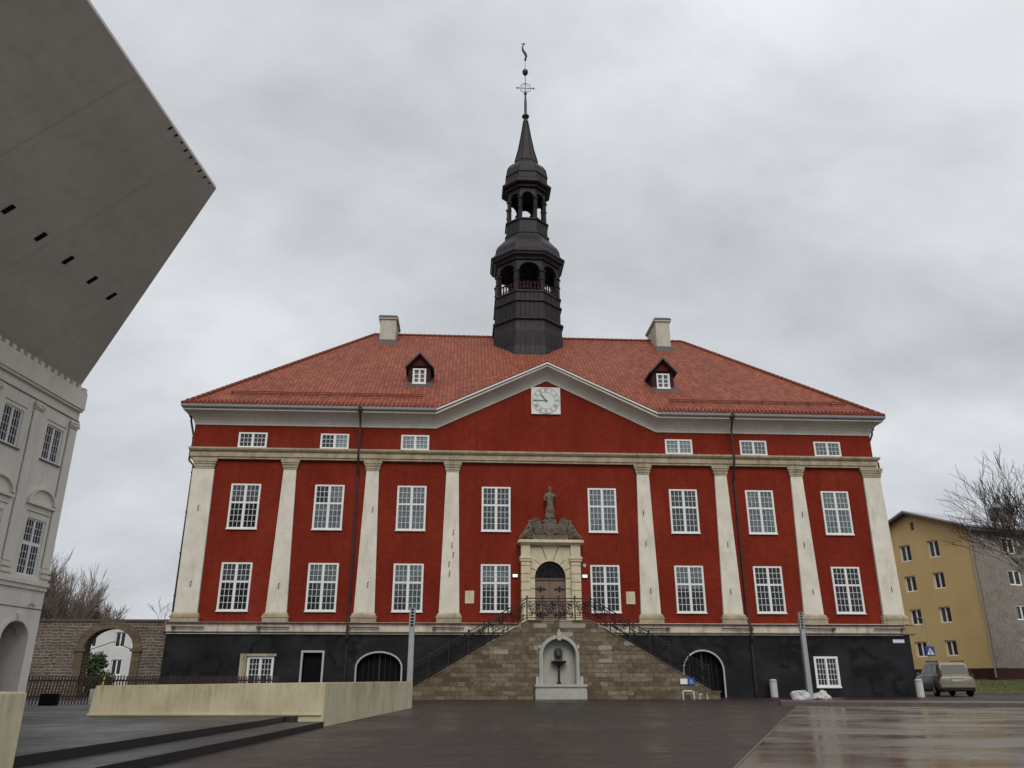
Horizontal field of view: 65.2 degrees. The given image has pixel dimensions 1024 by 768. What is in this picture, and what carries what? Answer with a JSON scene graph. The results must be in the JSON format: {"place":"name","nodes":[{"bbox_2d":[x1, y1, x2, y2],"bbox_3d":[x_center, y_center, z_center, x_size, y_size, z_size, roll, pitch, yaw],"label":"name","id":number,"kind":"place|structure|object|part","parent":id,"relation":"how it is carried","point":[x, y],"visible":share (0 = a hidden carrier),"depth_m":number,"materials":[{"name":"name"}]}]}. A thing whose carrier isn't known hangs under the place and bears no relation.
{"place":"outdoors","nodes":[
{"label":"outdoors","id":0,"kind":"place"},
{"bbox_2d":[83,629,132,689],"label":"white apartment block","id":1,"kind":"structure","parent":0,"point":[119,657],"depth_m":70.31,"materials":[{"name":"paint"}]},
{"bbox_2d":[91,638,96,646],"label":"window","id":2,"kind":"structure","parent":1,"relation":"in","point":[94,642],"depth_m":70.55,"materials":[{"name":"white paint"}]},
{"bbox_2d":[110,660,121,674],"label":"window","id":3,"kind":"structure","parent":1,"relation":"in","point":[116,664],"depth_m":69.98,"materials":[{"name":"white paint"}]},
{"bbox_2d":[114,632,125,646],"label":"window","id":4,"kind":"structure","parent":1,"relation":"in","point":[120,636],"depth_m":70.78,"materials":[{"name":"white paint"}]},
{"bbox_2d":[15,700,297,767],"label":"raised terrace","id":5,"kind":"structure","parent":0,"point":[49,728],"depth_m":12.27,"materials":[{"name":"grey concrete"}]},
{"bbox_2d":[38,694,59,704],"bbox_3d":[-12.865,8.765,22.259,0.420,0.300,0.280,1,-20,-3],"label":"planter box","id":6,"kind":"object","parent":5,"relation":"on","point":[48,699],"visible":0.98,"depth_m":22.15,"materials":[{"name":"black"}]},
{"bbox_2d":[88,689,94,703],"bbox_3d":[-12.092,9.013,23.104,0.170,0.420,0.120,1,-20,-3],"label":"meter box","id":7,"kind":"object","parent":5,"relation":"on","point":[92,691],"visible":0.57,"depth_m":23.05,"materials":[{"name":"grey metal"}]},
{"bbox_2d":[25,675,278,704],"bbox_3d":[-10.964,9.558,25.115,7.690,0.790,0.072,16,-26,-37],"label":"picket fence","id":8,"kind":"object","parent":5,"relation":"on","point":[141,680],"visible":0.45,"depth_m":23.95,"materials":[{"name":"black metal"}]},
{"bbox_2d":[27,691,1023,767],"bbox_3d":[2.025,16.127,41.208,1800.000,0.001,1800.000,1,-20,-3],"label":"ground","id":9,"kind":"structure","parent":0,"point":[727,732],"depth_m":12.67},
{"bbox_2d":[0,692,26,767],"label":"concrete block","id":10,"kind":"structure","parent":9,"relation":"on","point":[12,705],"depth_m":6.28,"materials":[{"name":"beige concrete"}]},
{"bbox_2d":[40,546,84,618],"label":"bare tree","id":11,"kind":"object","parent":9,"relation":"on","point":[53,568],"visible":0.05,"depth_m":84.69,"materials":[{"name":"brown plant"}]},
{"bbox_2d":[40,563,113,618],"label":"bare tree","id":12,"kind":"object","parent":9,"relation":"on","point":[49,610],"visible":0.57,"depth_m":83.29,"materials":[{"name":"brown plant"}]},
{"bbox_2d":[54,598,132,618],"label":"bare tree","id":13,"kind":"object","parent":9,"relation":"on","point":[97,615],"visible":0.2,"depth_m":84.14,"materials":[{"name":"brown plant"}]},
{"bbox_2d":[84,650,108,694],"bbox_3d":[-23.694,16.356,45.300,1.788,2.482,1.747,-17,-26,38],"label":"shrub","id":14,"kind":"object","parent":9,"relation":"on","point":[96,662],"visible":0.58,"depth_m":45.37,"materials":[{"name":"green plant"}]},
{"bbox_2d":[26,619,168,697],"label":"stone wall","id":15,"kind":"structure","parent":9,"relation":"on","point":[62,647],"depth_m":41.64,"materials":[{"name":"brown stone"}]},
{"bbox_2d":[84,669,115,694],"bbox_3d":[-23.015,16.486,44.184,2.324,1.476,1.558,-12,-23,28],"label":"shrub","id":16,"kind":"object","parent":9,"relation":"on","point":[105,674],"visible":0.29,"depth_m":44.11,"materials":[{"name":"green plant"}]},
{"bbox_2d":[0,0,215,703],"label":"college building","id":17,"kind":"structure","parent":9,"relation":"on","point":[107,187],"depth_m":21.31,"materials":[{"name":"white paint"}]},
{"bbox_2d":[0,403,22,446],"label":"window","id":18,"kind":"structure","parent":17,"relation":"in","point":[12,416],"depth_m":22.38,"materials":[{"name":"white paint"}]},
{"bbox_2d":[16,517,44,576],"bbox_3d":[-13.926,4.730,23.107,0.153,1.640,0.961,0,-20,1],"label":"window","id":19,"kind":"structure","parent":17,"relation":"in","point":[34,529],"depth_m":23.16,"materials":[{"name":"white paint"}]},
{"bbox_2d":[41,424,62,464],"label":"window","id":20,"kind":"structure","parent":17,"relation":"in","point":[51,446],"depth_m":24.24,"materials":[{"name":"white paint"}]},
{"bbox_2d":[147,596,172,618],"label":"bare tree","id":21,"kind":"object","parent":9,"relation":"on","point":[161,609],"visible":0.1,"depth_m":103.39,"materials":[{"name":"brown plant"}]},
{"bbox_2d":[18,722,322,767],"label":"step","id":22,"kind":"object","parent":9,"relation":"on","point":[105,759],"visible":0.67,"depth_m":9.39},
{"bbox_2d":[13,716,285,767],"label":"step riser","id":23,"kind":"object","parent":22,"relation":"on","point":[37,758],"visible":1,"depth_m":9.28,"materials":[{"name":"stone"}]},
{"bbox_2d":[97,722,323,767],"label":"step riser","id":24,"kind":"object","parent":22,"relation":"attached to","point":[165,758],"visible":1,"depth_m":9.78,"materials":[{"name":"stone"}]},
{"bbox_2d":[87,682,412,726],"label":"concrete wall","id":25,"kind":"structure","parent":9,"relation":"on","point":[329,703],"depth_m":15.71,"materials":[{"name":"beige concrete"}]},
{"bbox_2d":[407,608,415,689],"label":"light column","id":26,"kind":"structure","parent":9,"relation":"on","point":[412,614],"depth_m":30.03,"materials":[{"name":"grey metal"}]},
{"bbox_2d":[159,43,916,696],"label":"town hall","id":27,"kind":"structure","parent":9,"relation":"on","point":[351,505],"depth_m":44.55,"materials":[{"name":"red paint"}]},
{"bbox_2d":[215,562,252,611],"bbox_3d":[-14.576,10.664,42.113,1.660,2.530,0.120,1,-20,-3],"label":"window","id":28,"kind":"structure","parent":27,"relation":"in","point":[235,577],"depth_m":42.12,"materials":[{"name":"white paint"}]},
{"bbox_2d":[225,484,261,529],"bbox_3d":[-14.579,6.663,43.591,1.660,2.510,0.120,1,-20,-3],"label":"window","id":29,"kind":"structure","parent":27,"relation":"in","point":[243,510],"depth_m":43.60,"materials":[{"name":"white paint"}]},
{"bbox_2d":[237,432,267,447],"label":"window","id":30,"kind":"structure","parent":27,"relation":"in","point":[246,439],"depth_m":44.91,"materials":[{"name":"white paint"}]},
{"bbox_2d":[245,656,273,682],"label":"window","id":31,"kind":"structure","parent":27,"relation":"in","point":[257,666],"depth_m":40.81,"materials":[{"name":"white paint"}]},
{"bbox_2d":[299,650,324,682],"bbox_3d":[-10.223,14.851,40.874,1.180,2.380,0.350,1,-20,-3],"label":"side door","id":32,"kind":"structure","parent":27,"relation":"in","point":[314,659],"depth_m":41.07,"materials":[{"name":"black wood"}]},
{"bbox_2d":[304,563,338,611],"bbox_3d":[-10.044,10.756,42.371,1.660,2.530,0.120,1,-20,-3],"label":"window","id":33,"kind":"structure","parent":27,"relation":"in","point":[322,579],"depth_m":42.37,"materials":[{"name":"white paint"}]},
{"bbox_2d":[311,485,344,529],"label":"window","id":34,"kind":"structure","parent":27,"relation":"in","point":[328,499],"depth_m":43.85,"materials":[{"name":"white paint"}]},
{"bbox_2d":[320,434,348,448],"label":"window","id":35,"kind":"structure","parent":27,"relation":"in","point":[330,441],"depth_m":45.16,"materials":[{"name":"white paint"}]},
{"bbox_2d":[391,564,423,612],"bbox_3d":[-5.543,10.847,42.628,1.660,2.530,0.120,1,-20,-3],"label":"window","id":36,"kind":"structure","parent":27,"relation":"in","point":[407,592],"depth_m":42.63,"materials":[{"name":"white paint"}]},
{"bbox_2d":[395,486,426,530],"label":"window","id":37,"kind":"structure","parent":27,"relation":"in","point":[411,500],"depth_m":44.12,"materials":[{"name":"white paint"}]},
{"bbox_2d":[400,435,428,449],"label":"window","id":38,"kind":"structure","parent":27,"relation":"in","point":[408,442],"depth_m":45.42,"materials":[{"name":"white paint"}]},
{"bbox_2d":[412,368,425,383],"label":"window","id":39,"kind":"structure","parent":27,"relation":"in","point":[419,374],"depth_m":49.24,"materials":[{"name":"white paint"}]},
{"bbox_2d":[480,564,509,612],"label":"window","id":40,"kind":"structure","parent":27,"relation":"in","point":[495,578],"depth_m":42.89,"materials":[{"name":"white paint"}]},
{"bbox_2d":[481,487,510,531],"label":"window","id":41,"kind":"structure","parent":27,"relation":"in","point":[495,516],"depth_m":44.38,"materials":[{"name":"white paint"}]},
{"bbox_2d":[519,520,532,538],"bbox_3d":[0.752,7.943,43.660,0.779,1.098,0.485,1,-20,-3],"label":"statue","id":42,"kind":"object","parent":27,"relation":"on","point":[527,533],"visible":1,"depth_m":43.46,"materials":[{"name":"stone"}]},
{"bbox_2d":[543,487,555,512],"bbox_3d":[2.103,6.463,44.473,0.730,1.537,0.479,1,-20,-3],"label":"statue","id":43,"kind":"object","parent":27,"relation":"on","point":[549,496],"visible":1,"depth_m":44.34,"materials":[{"name":"stone"}]},
{"bbox_2d":[535,578,565,619],"bbox_3d":[2.037,11.615,42.773,1.680,2.450,0.172,1,-20,-3],"label":"door","id":44,"kind":"structure","parent":27,"relation":"in","point":[547,587],"depth_m":42.92,"materials":[{"name":"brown wood"}]},
{"bbox_2d":[567,520,581,539],"bbox_3d":[3.400,8.003,43.817,0.804,1.082,0.484,1,-20,-3],"label":"statue","id":45,"kind":"object","parent":27,"relation":"on","point":[572,532],"visible":0.99,"depth_m":43.59,"materials":[{"name":"stone"}]},
{"bbox_2d":[587,488,617,532],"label":"window","id":46,"kind":"structure","parent":27,"relation":"in","point":[602,508],"depth_m":44.71,"materials":[{"name":"white paint"}]},
{"bbox_2d":[590,565,621,612],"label":"window","id":47,"kind":"structure","parent":27,"relation":"in","point":[604,579],"depth_m":43.27,"materials":[{"name":"white paint"}]},
{"bbox_2d":[656,373,670,388],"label":"window","id":48,"kind":"structure","parent":27,"relation":"in","point":[662,380],"depth_m":50.09,"materials":[{"name":"white paint"}]},
{"bbox_2d":[665,439,692,453],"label":"window","id":49,"kind":"structure","parent":27,"relation":"in","point":[672,446],"depth_m":46.28,"materials":[{"name":"white paint"}]},
{"bbox_2d":[668,489,700,533],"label":"window","id":50,"kind":"structure","parent":27,"relation":"in","point":[684,514],"depth_m":44.98,"materials":[{"name":"white paint"}]},
{"bbox_2d":[674,566,706,613],"bbox_3d":[9.669,11.156,43.495,1.660,2.530,0.120,1,-20,-3],"label":"window","id":51,"kind":"structure","parent":27,"relation":"in","point":[689,580],"depth_m":43.49,"materials":[{"name":"white paint"}]},
{"bbox_2d":[739,440,766,454],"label":"window","id":52,"kind":"structure","parent":27,"relation":"in","point":[746,447],"depth_m":46.54,"materials":[{"name":"white paint"}]},
{"bbox_2d":[745,490,777,534],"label":"window","id":53,"kind":"structure","parent":27,"relation":"in","point":[760,508],"depth_m":45.23,"materials":[{"name":"white paint"}]},
{"bbox_2d":[752,566,786,613],"bbox_3d":[14.051,11.245,43.744,1.660,2.530,0.120,1,-20,-3],"label":"window","id":54,"kind":"structure","parent":27,"relation":"in","point":[768,580],"depth_m":43.75,"materials":[{"name":"white paint"}]},
{"bbox_2d":[813,442,841,455],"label":"window","id":55,"kind":"structure","parent":27,"relation":"in","point":[820,448],"depth_m":46.79,"materials":[{"name":"white paint"}]},
{"bbox_2d":[813,656,841,687],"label":"window","id":56,"kind":"structure","parent":27,"relation":"in","point":[827,674],"depth_m":42.33,"materials":[{"name":"white paint"}]},
{"bbox_2d":[820,491,854,534],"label":"window","id":57,"kind":"structure","parent":27,"relation":"in","point":[837,517],"depth_m":45.48,"materials":[{"name":"white paint"}]},
{"bbox_2d":[830,567,866,613],"bbox_3d":[18.443,11.334,43.995,1.660,2.530,0.120,1,-20,-3],"label":"window","id":58,"kind":"structure","parent":27,"relation":"in","point":[846,581],"depth_m":44.00,"materials":[{"name":"white paint"}]},
{"bbox_2d":[534,630,587,699],"bbox_3d":[2.255,13.223,37.850,2.440,3.120,0.954,1,-20,-3],"label":"wall fountain","id":59,"kind":"object","parent":9,"relation":"on","point":[558,678],"depth_m":37.91,"materials":[{"name":"stone"}]},
{"bbox_2d":[412,595,720,699],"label":"staircase","id":60,"kind":"structure","parent":9,"relation":"on","point":[504,666],"depth_m":37.84,"materials":[{"name":"stone"}]},
{"bbox_2d":[680,678,694,684],"bbox_3d":[8.289,14.042,37.858,0.680,0.300,0.072,1,-20,-3],"label":"access sign","id":61,"kind":"object","parent":60,"relation":"attached to","point":[689,681],"visible":1,"depth_m":37.85,"materials":[{"name":"blue metal"}]},
{"bbox_2d":[682,690,694,698],"bbox_3d":[8.246,14.504,37.402,0.600,0.402,0.080,1,-20,-3],"label":"cycle hoop","id":62,"kind":"object","parent":9,"relation":"on","point":[688,691],"visible":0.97,"depth_m":37.41,"materials":[{"name":"white metal"}]},
{"bbox_2d":[733,706,796,767],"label":"slab edging","id":63,"kind":"object","parent":9,"relation":"on","point":[753,749],"visible":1,"depth_m":11.07,"materials":[{"name":"stone"}]},
{"bbox_2d":[769,679,777,696],"bbox_3d":[13.540,15.739,41.453,0.400,0.880,0.400,1,-20,-3],"label":"bollard","id":64,"kind":"object","parent":9,"relation":"on","point":[773,688],"visible":0.98,"depth_m":41.32,"materials":[{"name":"white concrete"}]},
{"bbox_2d":[790,690,810,699],"bbox_3d":[13.262,14.324,36.909,0.899,0.428,0.833,1,-20,-3],"label":"boulder","id":65,"kind":"object","parent":9,"relation":"on","point":[800,695],"visible":0.89,"depth_m":36.69,"materials":[{"name":"grey stone"}]},
{"bbox_2d":[797,612,813,699],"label":"light column","id":66,"kind":"structure","parent":9,"relation":"on","point":[807,675],"depth_m":37.39,"materials":[{"name":"grey metal"}]},
{"bbox_2d":[813,690,831,699],"bbox_3d":[14.262,14.392,37.101,0.862,0.431,0.819,9,-22,-24],"label":"boulder","id":67,"kind":"object","parent":9,"relation":"on","point":[821,695],"visible":0.92,"depth_m":36.91,"materials":[{"name":"grey stone"}]},
{"bbox_2d":[737,706,1023,767],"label":"polished slab","id":68,"kind":"structure","parent":9,"relation":"on","point":[880,737],"depth_m":12.08,"materials":[{"name":"grey stone"}]},
{"bbox_2d":[778,700,1023,706],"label":"kerb","id":69,"kind":"structure","parent":9,"relation":"on","point":[901,703],"depth_m":27.29,"materials":[{"name":"stone"}]},
{"bbox_2d":[914,679,924,696],"bbox_3d":[21.012,15.683,41.315,0.400,0.880,0.400,1,-20,-3],"label":"bollard","id":70,"kind":"object","parent":9,"relation":"on","point":[919,687],"visible":0.9,"depth_m":41.19,"materials":[{"name":"white concrete"}]},
{"bbox_2d":[43,0,1023,618],"label":"sky","id":71,"kind":"structure","parent":0,"point":[827,196],"materials":[{"name":"grey"}]},
{"bbox_2d":[925,694,1023,698],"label":"road","id":72,"kind":"structure","parent":0,"point":[998,696],"depth_m":42.94,"materials":[{"name":"grey asphalt"}]},
{"bbox_2d":[916,617,932,691],"bbox_3d":[27.392,17.880,52.880,0.652,4.772,0.133,1,-20,-3],"label":"street lamp","id":73,"kind":"object","parent":72,"relation":"on","point":[927,633],"visible":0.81,"depth_m":53.42,"materials":[{"name":"grey metal"}]},
{"bbox_2d":[925,646,935,655],"bbox_3d":[27.599,17.615,52.851,0.600,0.600,0.075,1,-20,-3],"label":"crossing sign","id":74,"kind":"object","parent":73,"relation":"attached to","point":[930,650],"visible":1,"depth_m":52.86,"materials":[{"name":"blue metal"}]},
{"bbox_2d":[916,661,975,695],"bbox_3d":[24.047,16.443,44.766,2.160,1.842,4.800,-3,-21,9],"label":"parked car","id":75,"kind":"object","parent":72,"relation":"on","point":[950,677],"visible":0.85,"depth_m":42.93,"materials":[{"name":"paint"}]},
{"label":"side window","id":76,"kind":"part","parent":75,"relation":"part of","materials":[{"name":"grey glass"}]},
{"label":"rear window","id":77,"kind":"part","parent":75,"relation":"part of","materials":[{"name":"grey glass"}]},
{"bbox_2d":[924,692,1023,693],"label":"road kerb","id":78,"kind":"structure","parent":72,"relation":"on","point":[974,693],"depth_m":49.02,"materials":[{"name":"concrete"}]},
{"bbox_2d":[937,444,1023,573],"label":"bare tree","id":79,"kind":"object","parent":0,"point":[1007,509],"visible":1,"depth_m":50.12,"materials":[{"name":"brown plant"}]},
{"bbox_2d":[945,679,1023,692],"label":"lawn","id":80,"kind":"structure","parent":0,"point":[993,688],"depth_m":54.05,"materials":[{"name":"green plant"}]},
{"bbox_2d":[888,506,1023,679],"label":"yellow apartment block","id":81,"kind":"structure","parent":80,"relation":"on","point":[967,604],"depth_m":62.91,"materials":[{"name":"yellow painted plaster"},{"name":"grey plaster"},{"name":"window glass"}]},
{"bbox_2d":[900,545,911,561],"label":"window","id":82,"kind":"structure","parent":81,"relation":"in","point":[905,551],"depth_m":67.63,"materials":[{"name":"glass"}]},
{"bbox_2d":[905,576,916,591],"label":"window","id":83,"kind":"structure","parent":81,"relation":"in","point":[910,581],"depth_m":66.76,"materials":[{"name":"glass"}]},
{"bbox_2d":[910,609,922,624],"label":"window","id":84,"kind":"structure","parent":81,"relation":"in","point":[916,613],"depth_m":65.86,"materials":[{"name":"glass"}]},
{"bbox_2d":[916,641,928,656],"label":"window","id":85,"kind":"structure","parent":81,"relation":"in","point":[921,651],"depth_m":65.02,"materials":[{"name":"white paint"}]},
{"bbox_2d":[927,540,939,557],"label":"window","id":86,"kind":"structure","parent":81,"relation":"in","point":[933,547],"depth_m":65.23,"materials":[{"name":"white paint"}]},
{"bbox_2d":[933,572,945,588],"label":"window","id":87,"kind":"structure","parent":81,"relation":"in","point":[939,579],"depth_m":64.35,"materials":[{"name":"glass"}]},
{"bbox_2d":[939,606,951,622],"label":"window","id":88,"kind":"structure","parent":81,"relation":"in","point":[945,613],"depth_m":63.43,"materials":[{"name":"white paint"}]},
{"bbox_2d":[945,640,957,655],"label":"window","id":89,"kind":"structure","parent":81,"relation":"in","point":[951,646],"depth_m":62.56,"materials":[{"name":"white paint"}]},
{"bbox_2d":[1001,538,1014,553],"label":"window","id":90,"kind":"structure","parent":81,"relation":"in","point":[1005,548],"depth_m":63.99,"materials":[{"name":"white paint"}]},
{"bbox_2d":[1007,570,1021,585],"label":"window","id":91,"kind":"structure","parent":81,"relation":"in","point":[1014,576],"depth_m":63.10,"materials":[{"name":"white paint"}]},
{"bbox_2d":[1015,605,1023,619],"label":"window","id":92,"kind":"structure","parent":81,"relation":"in","point":[1019,608],"depth_m":62.11,"materials":[{"name":"white paint"}]}
]}

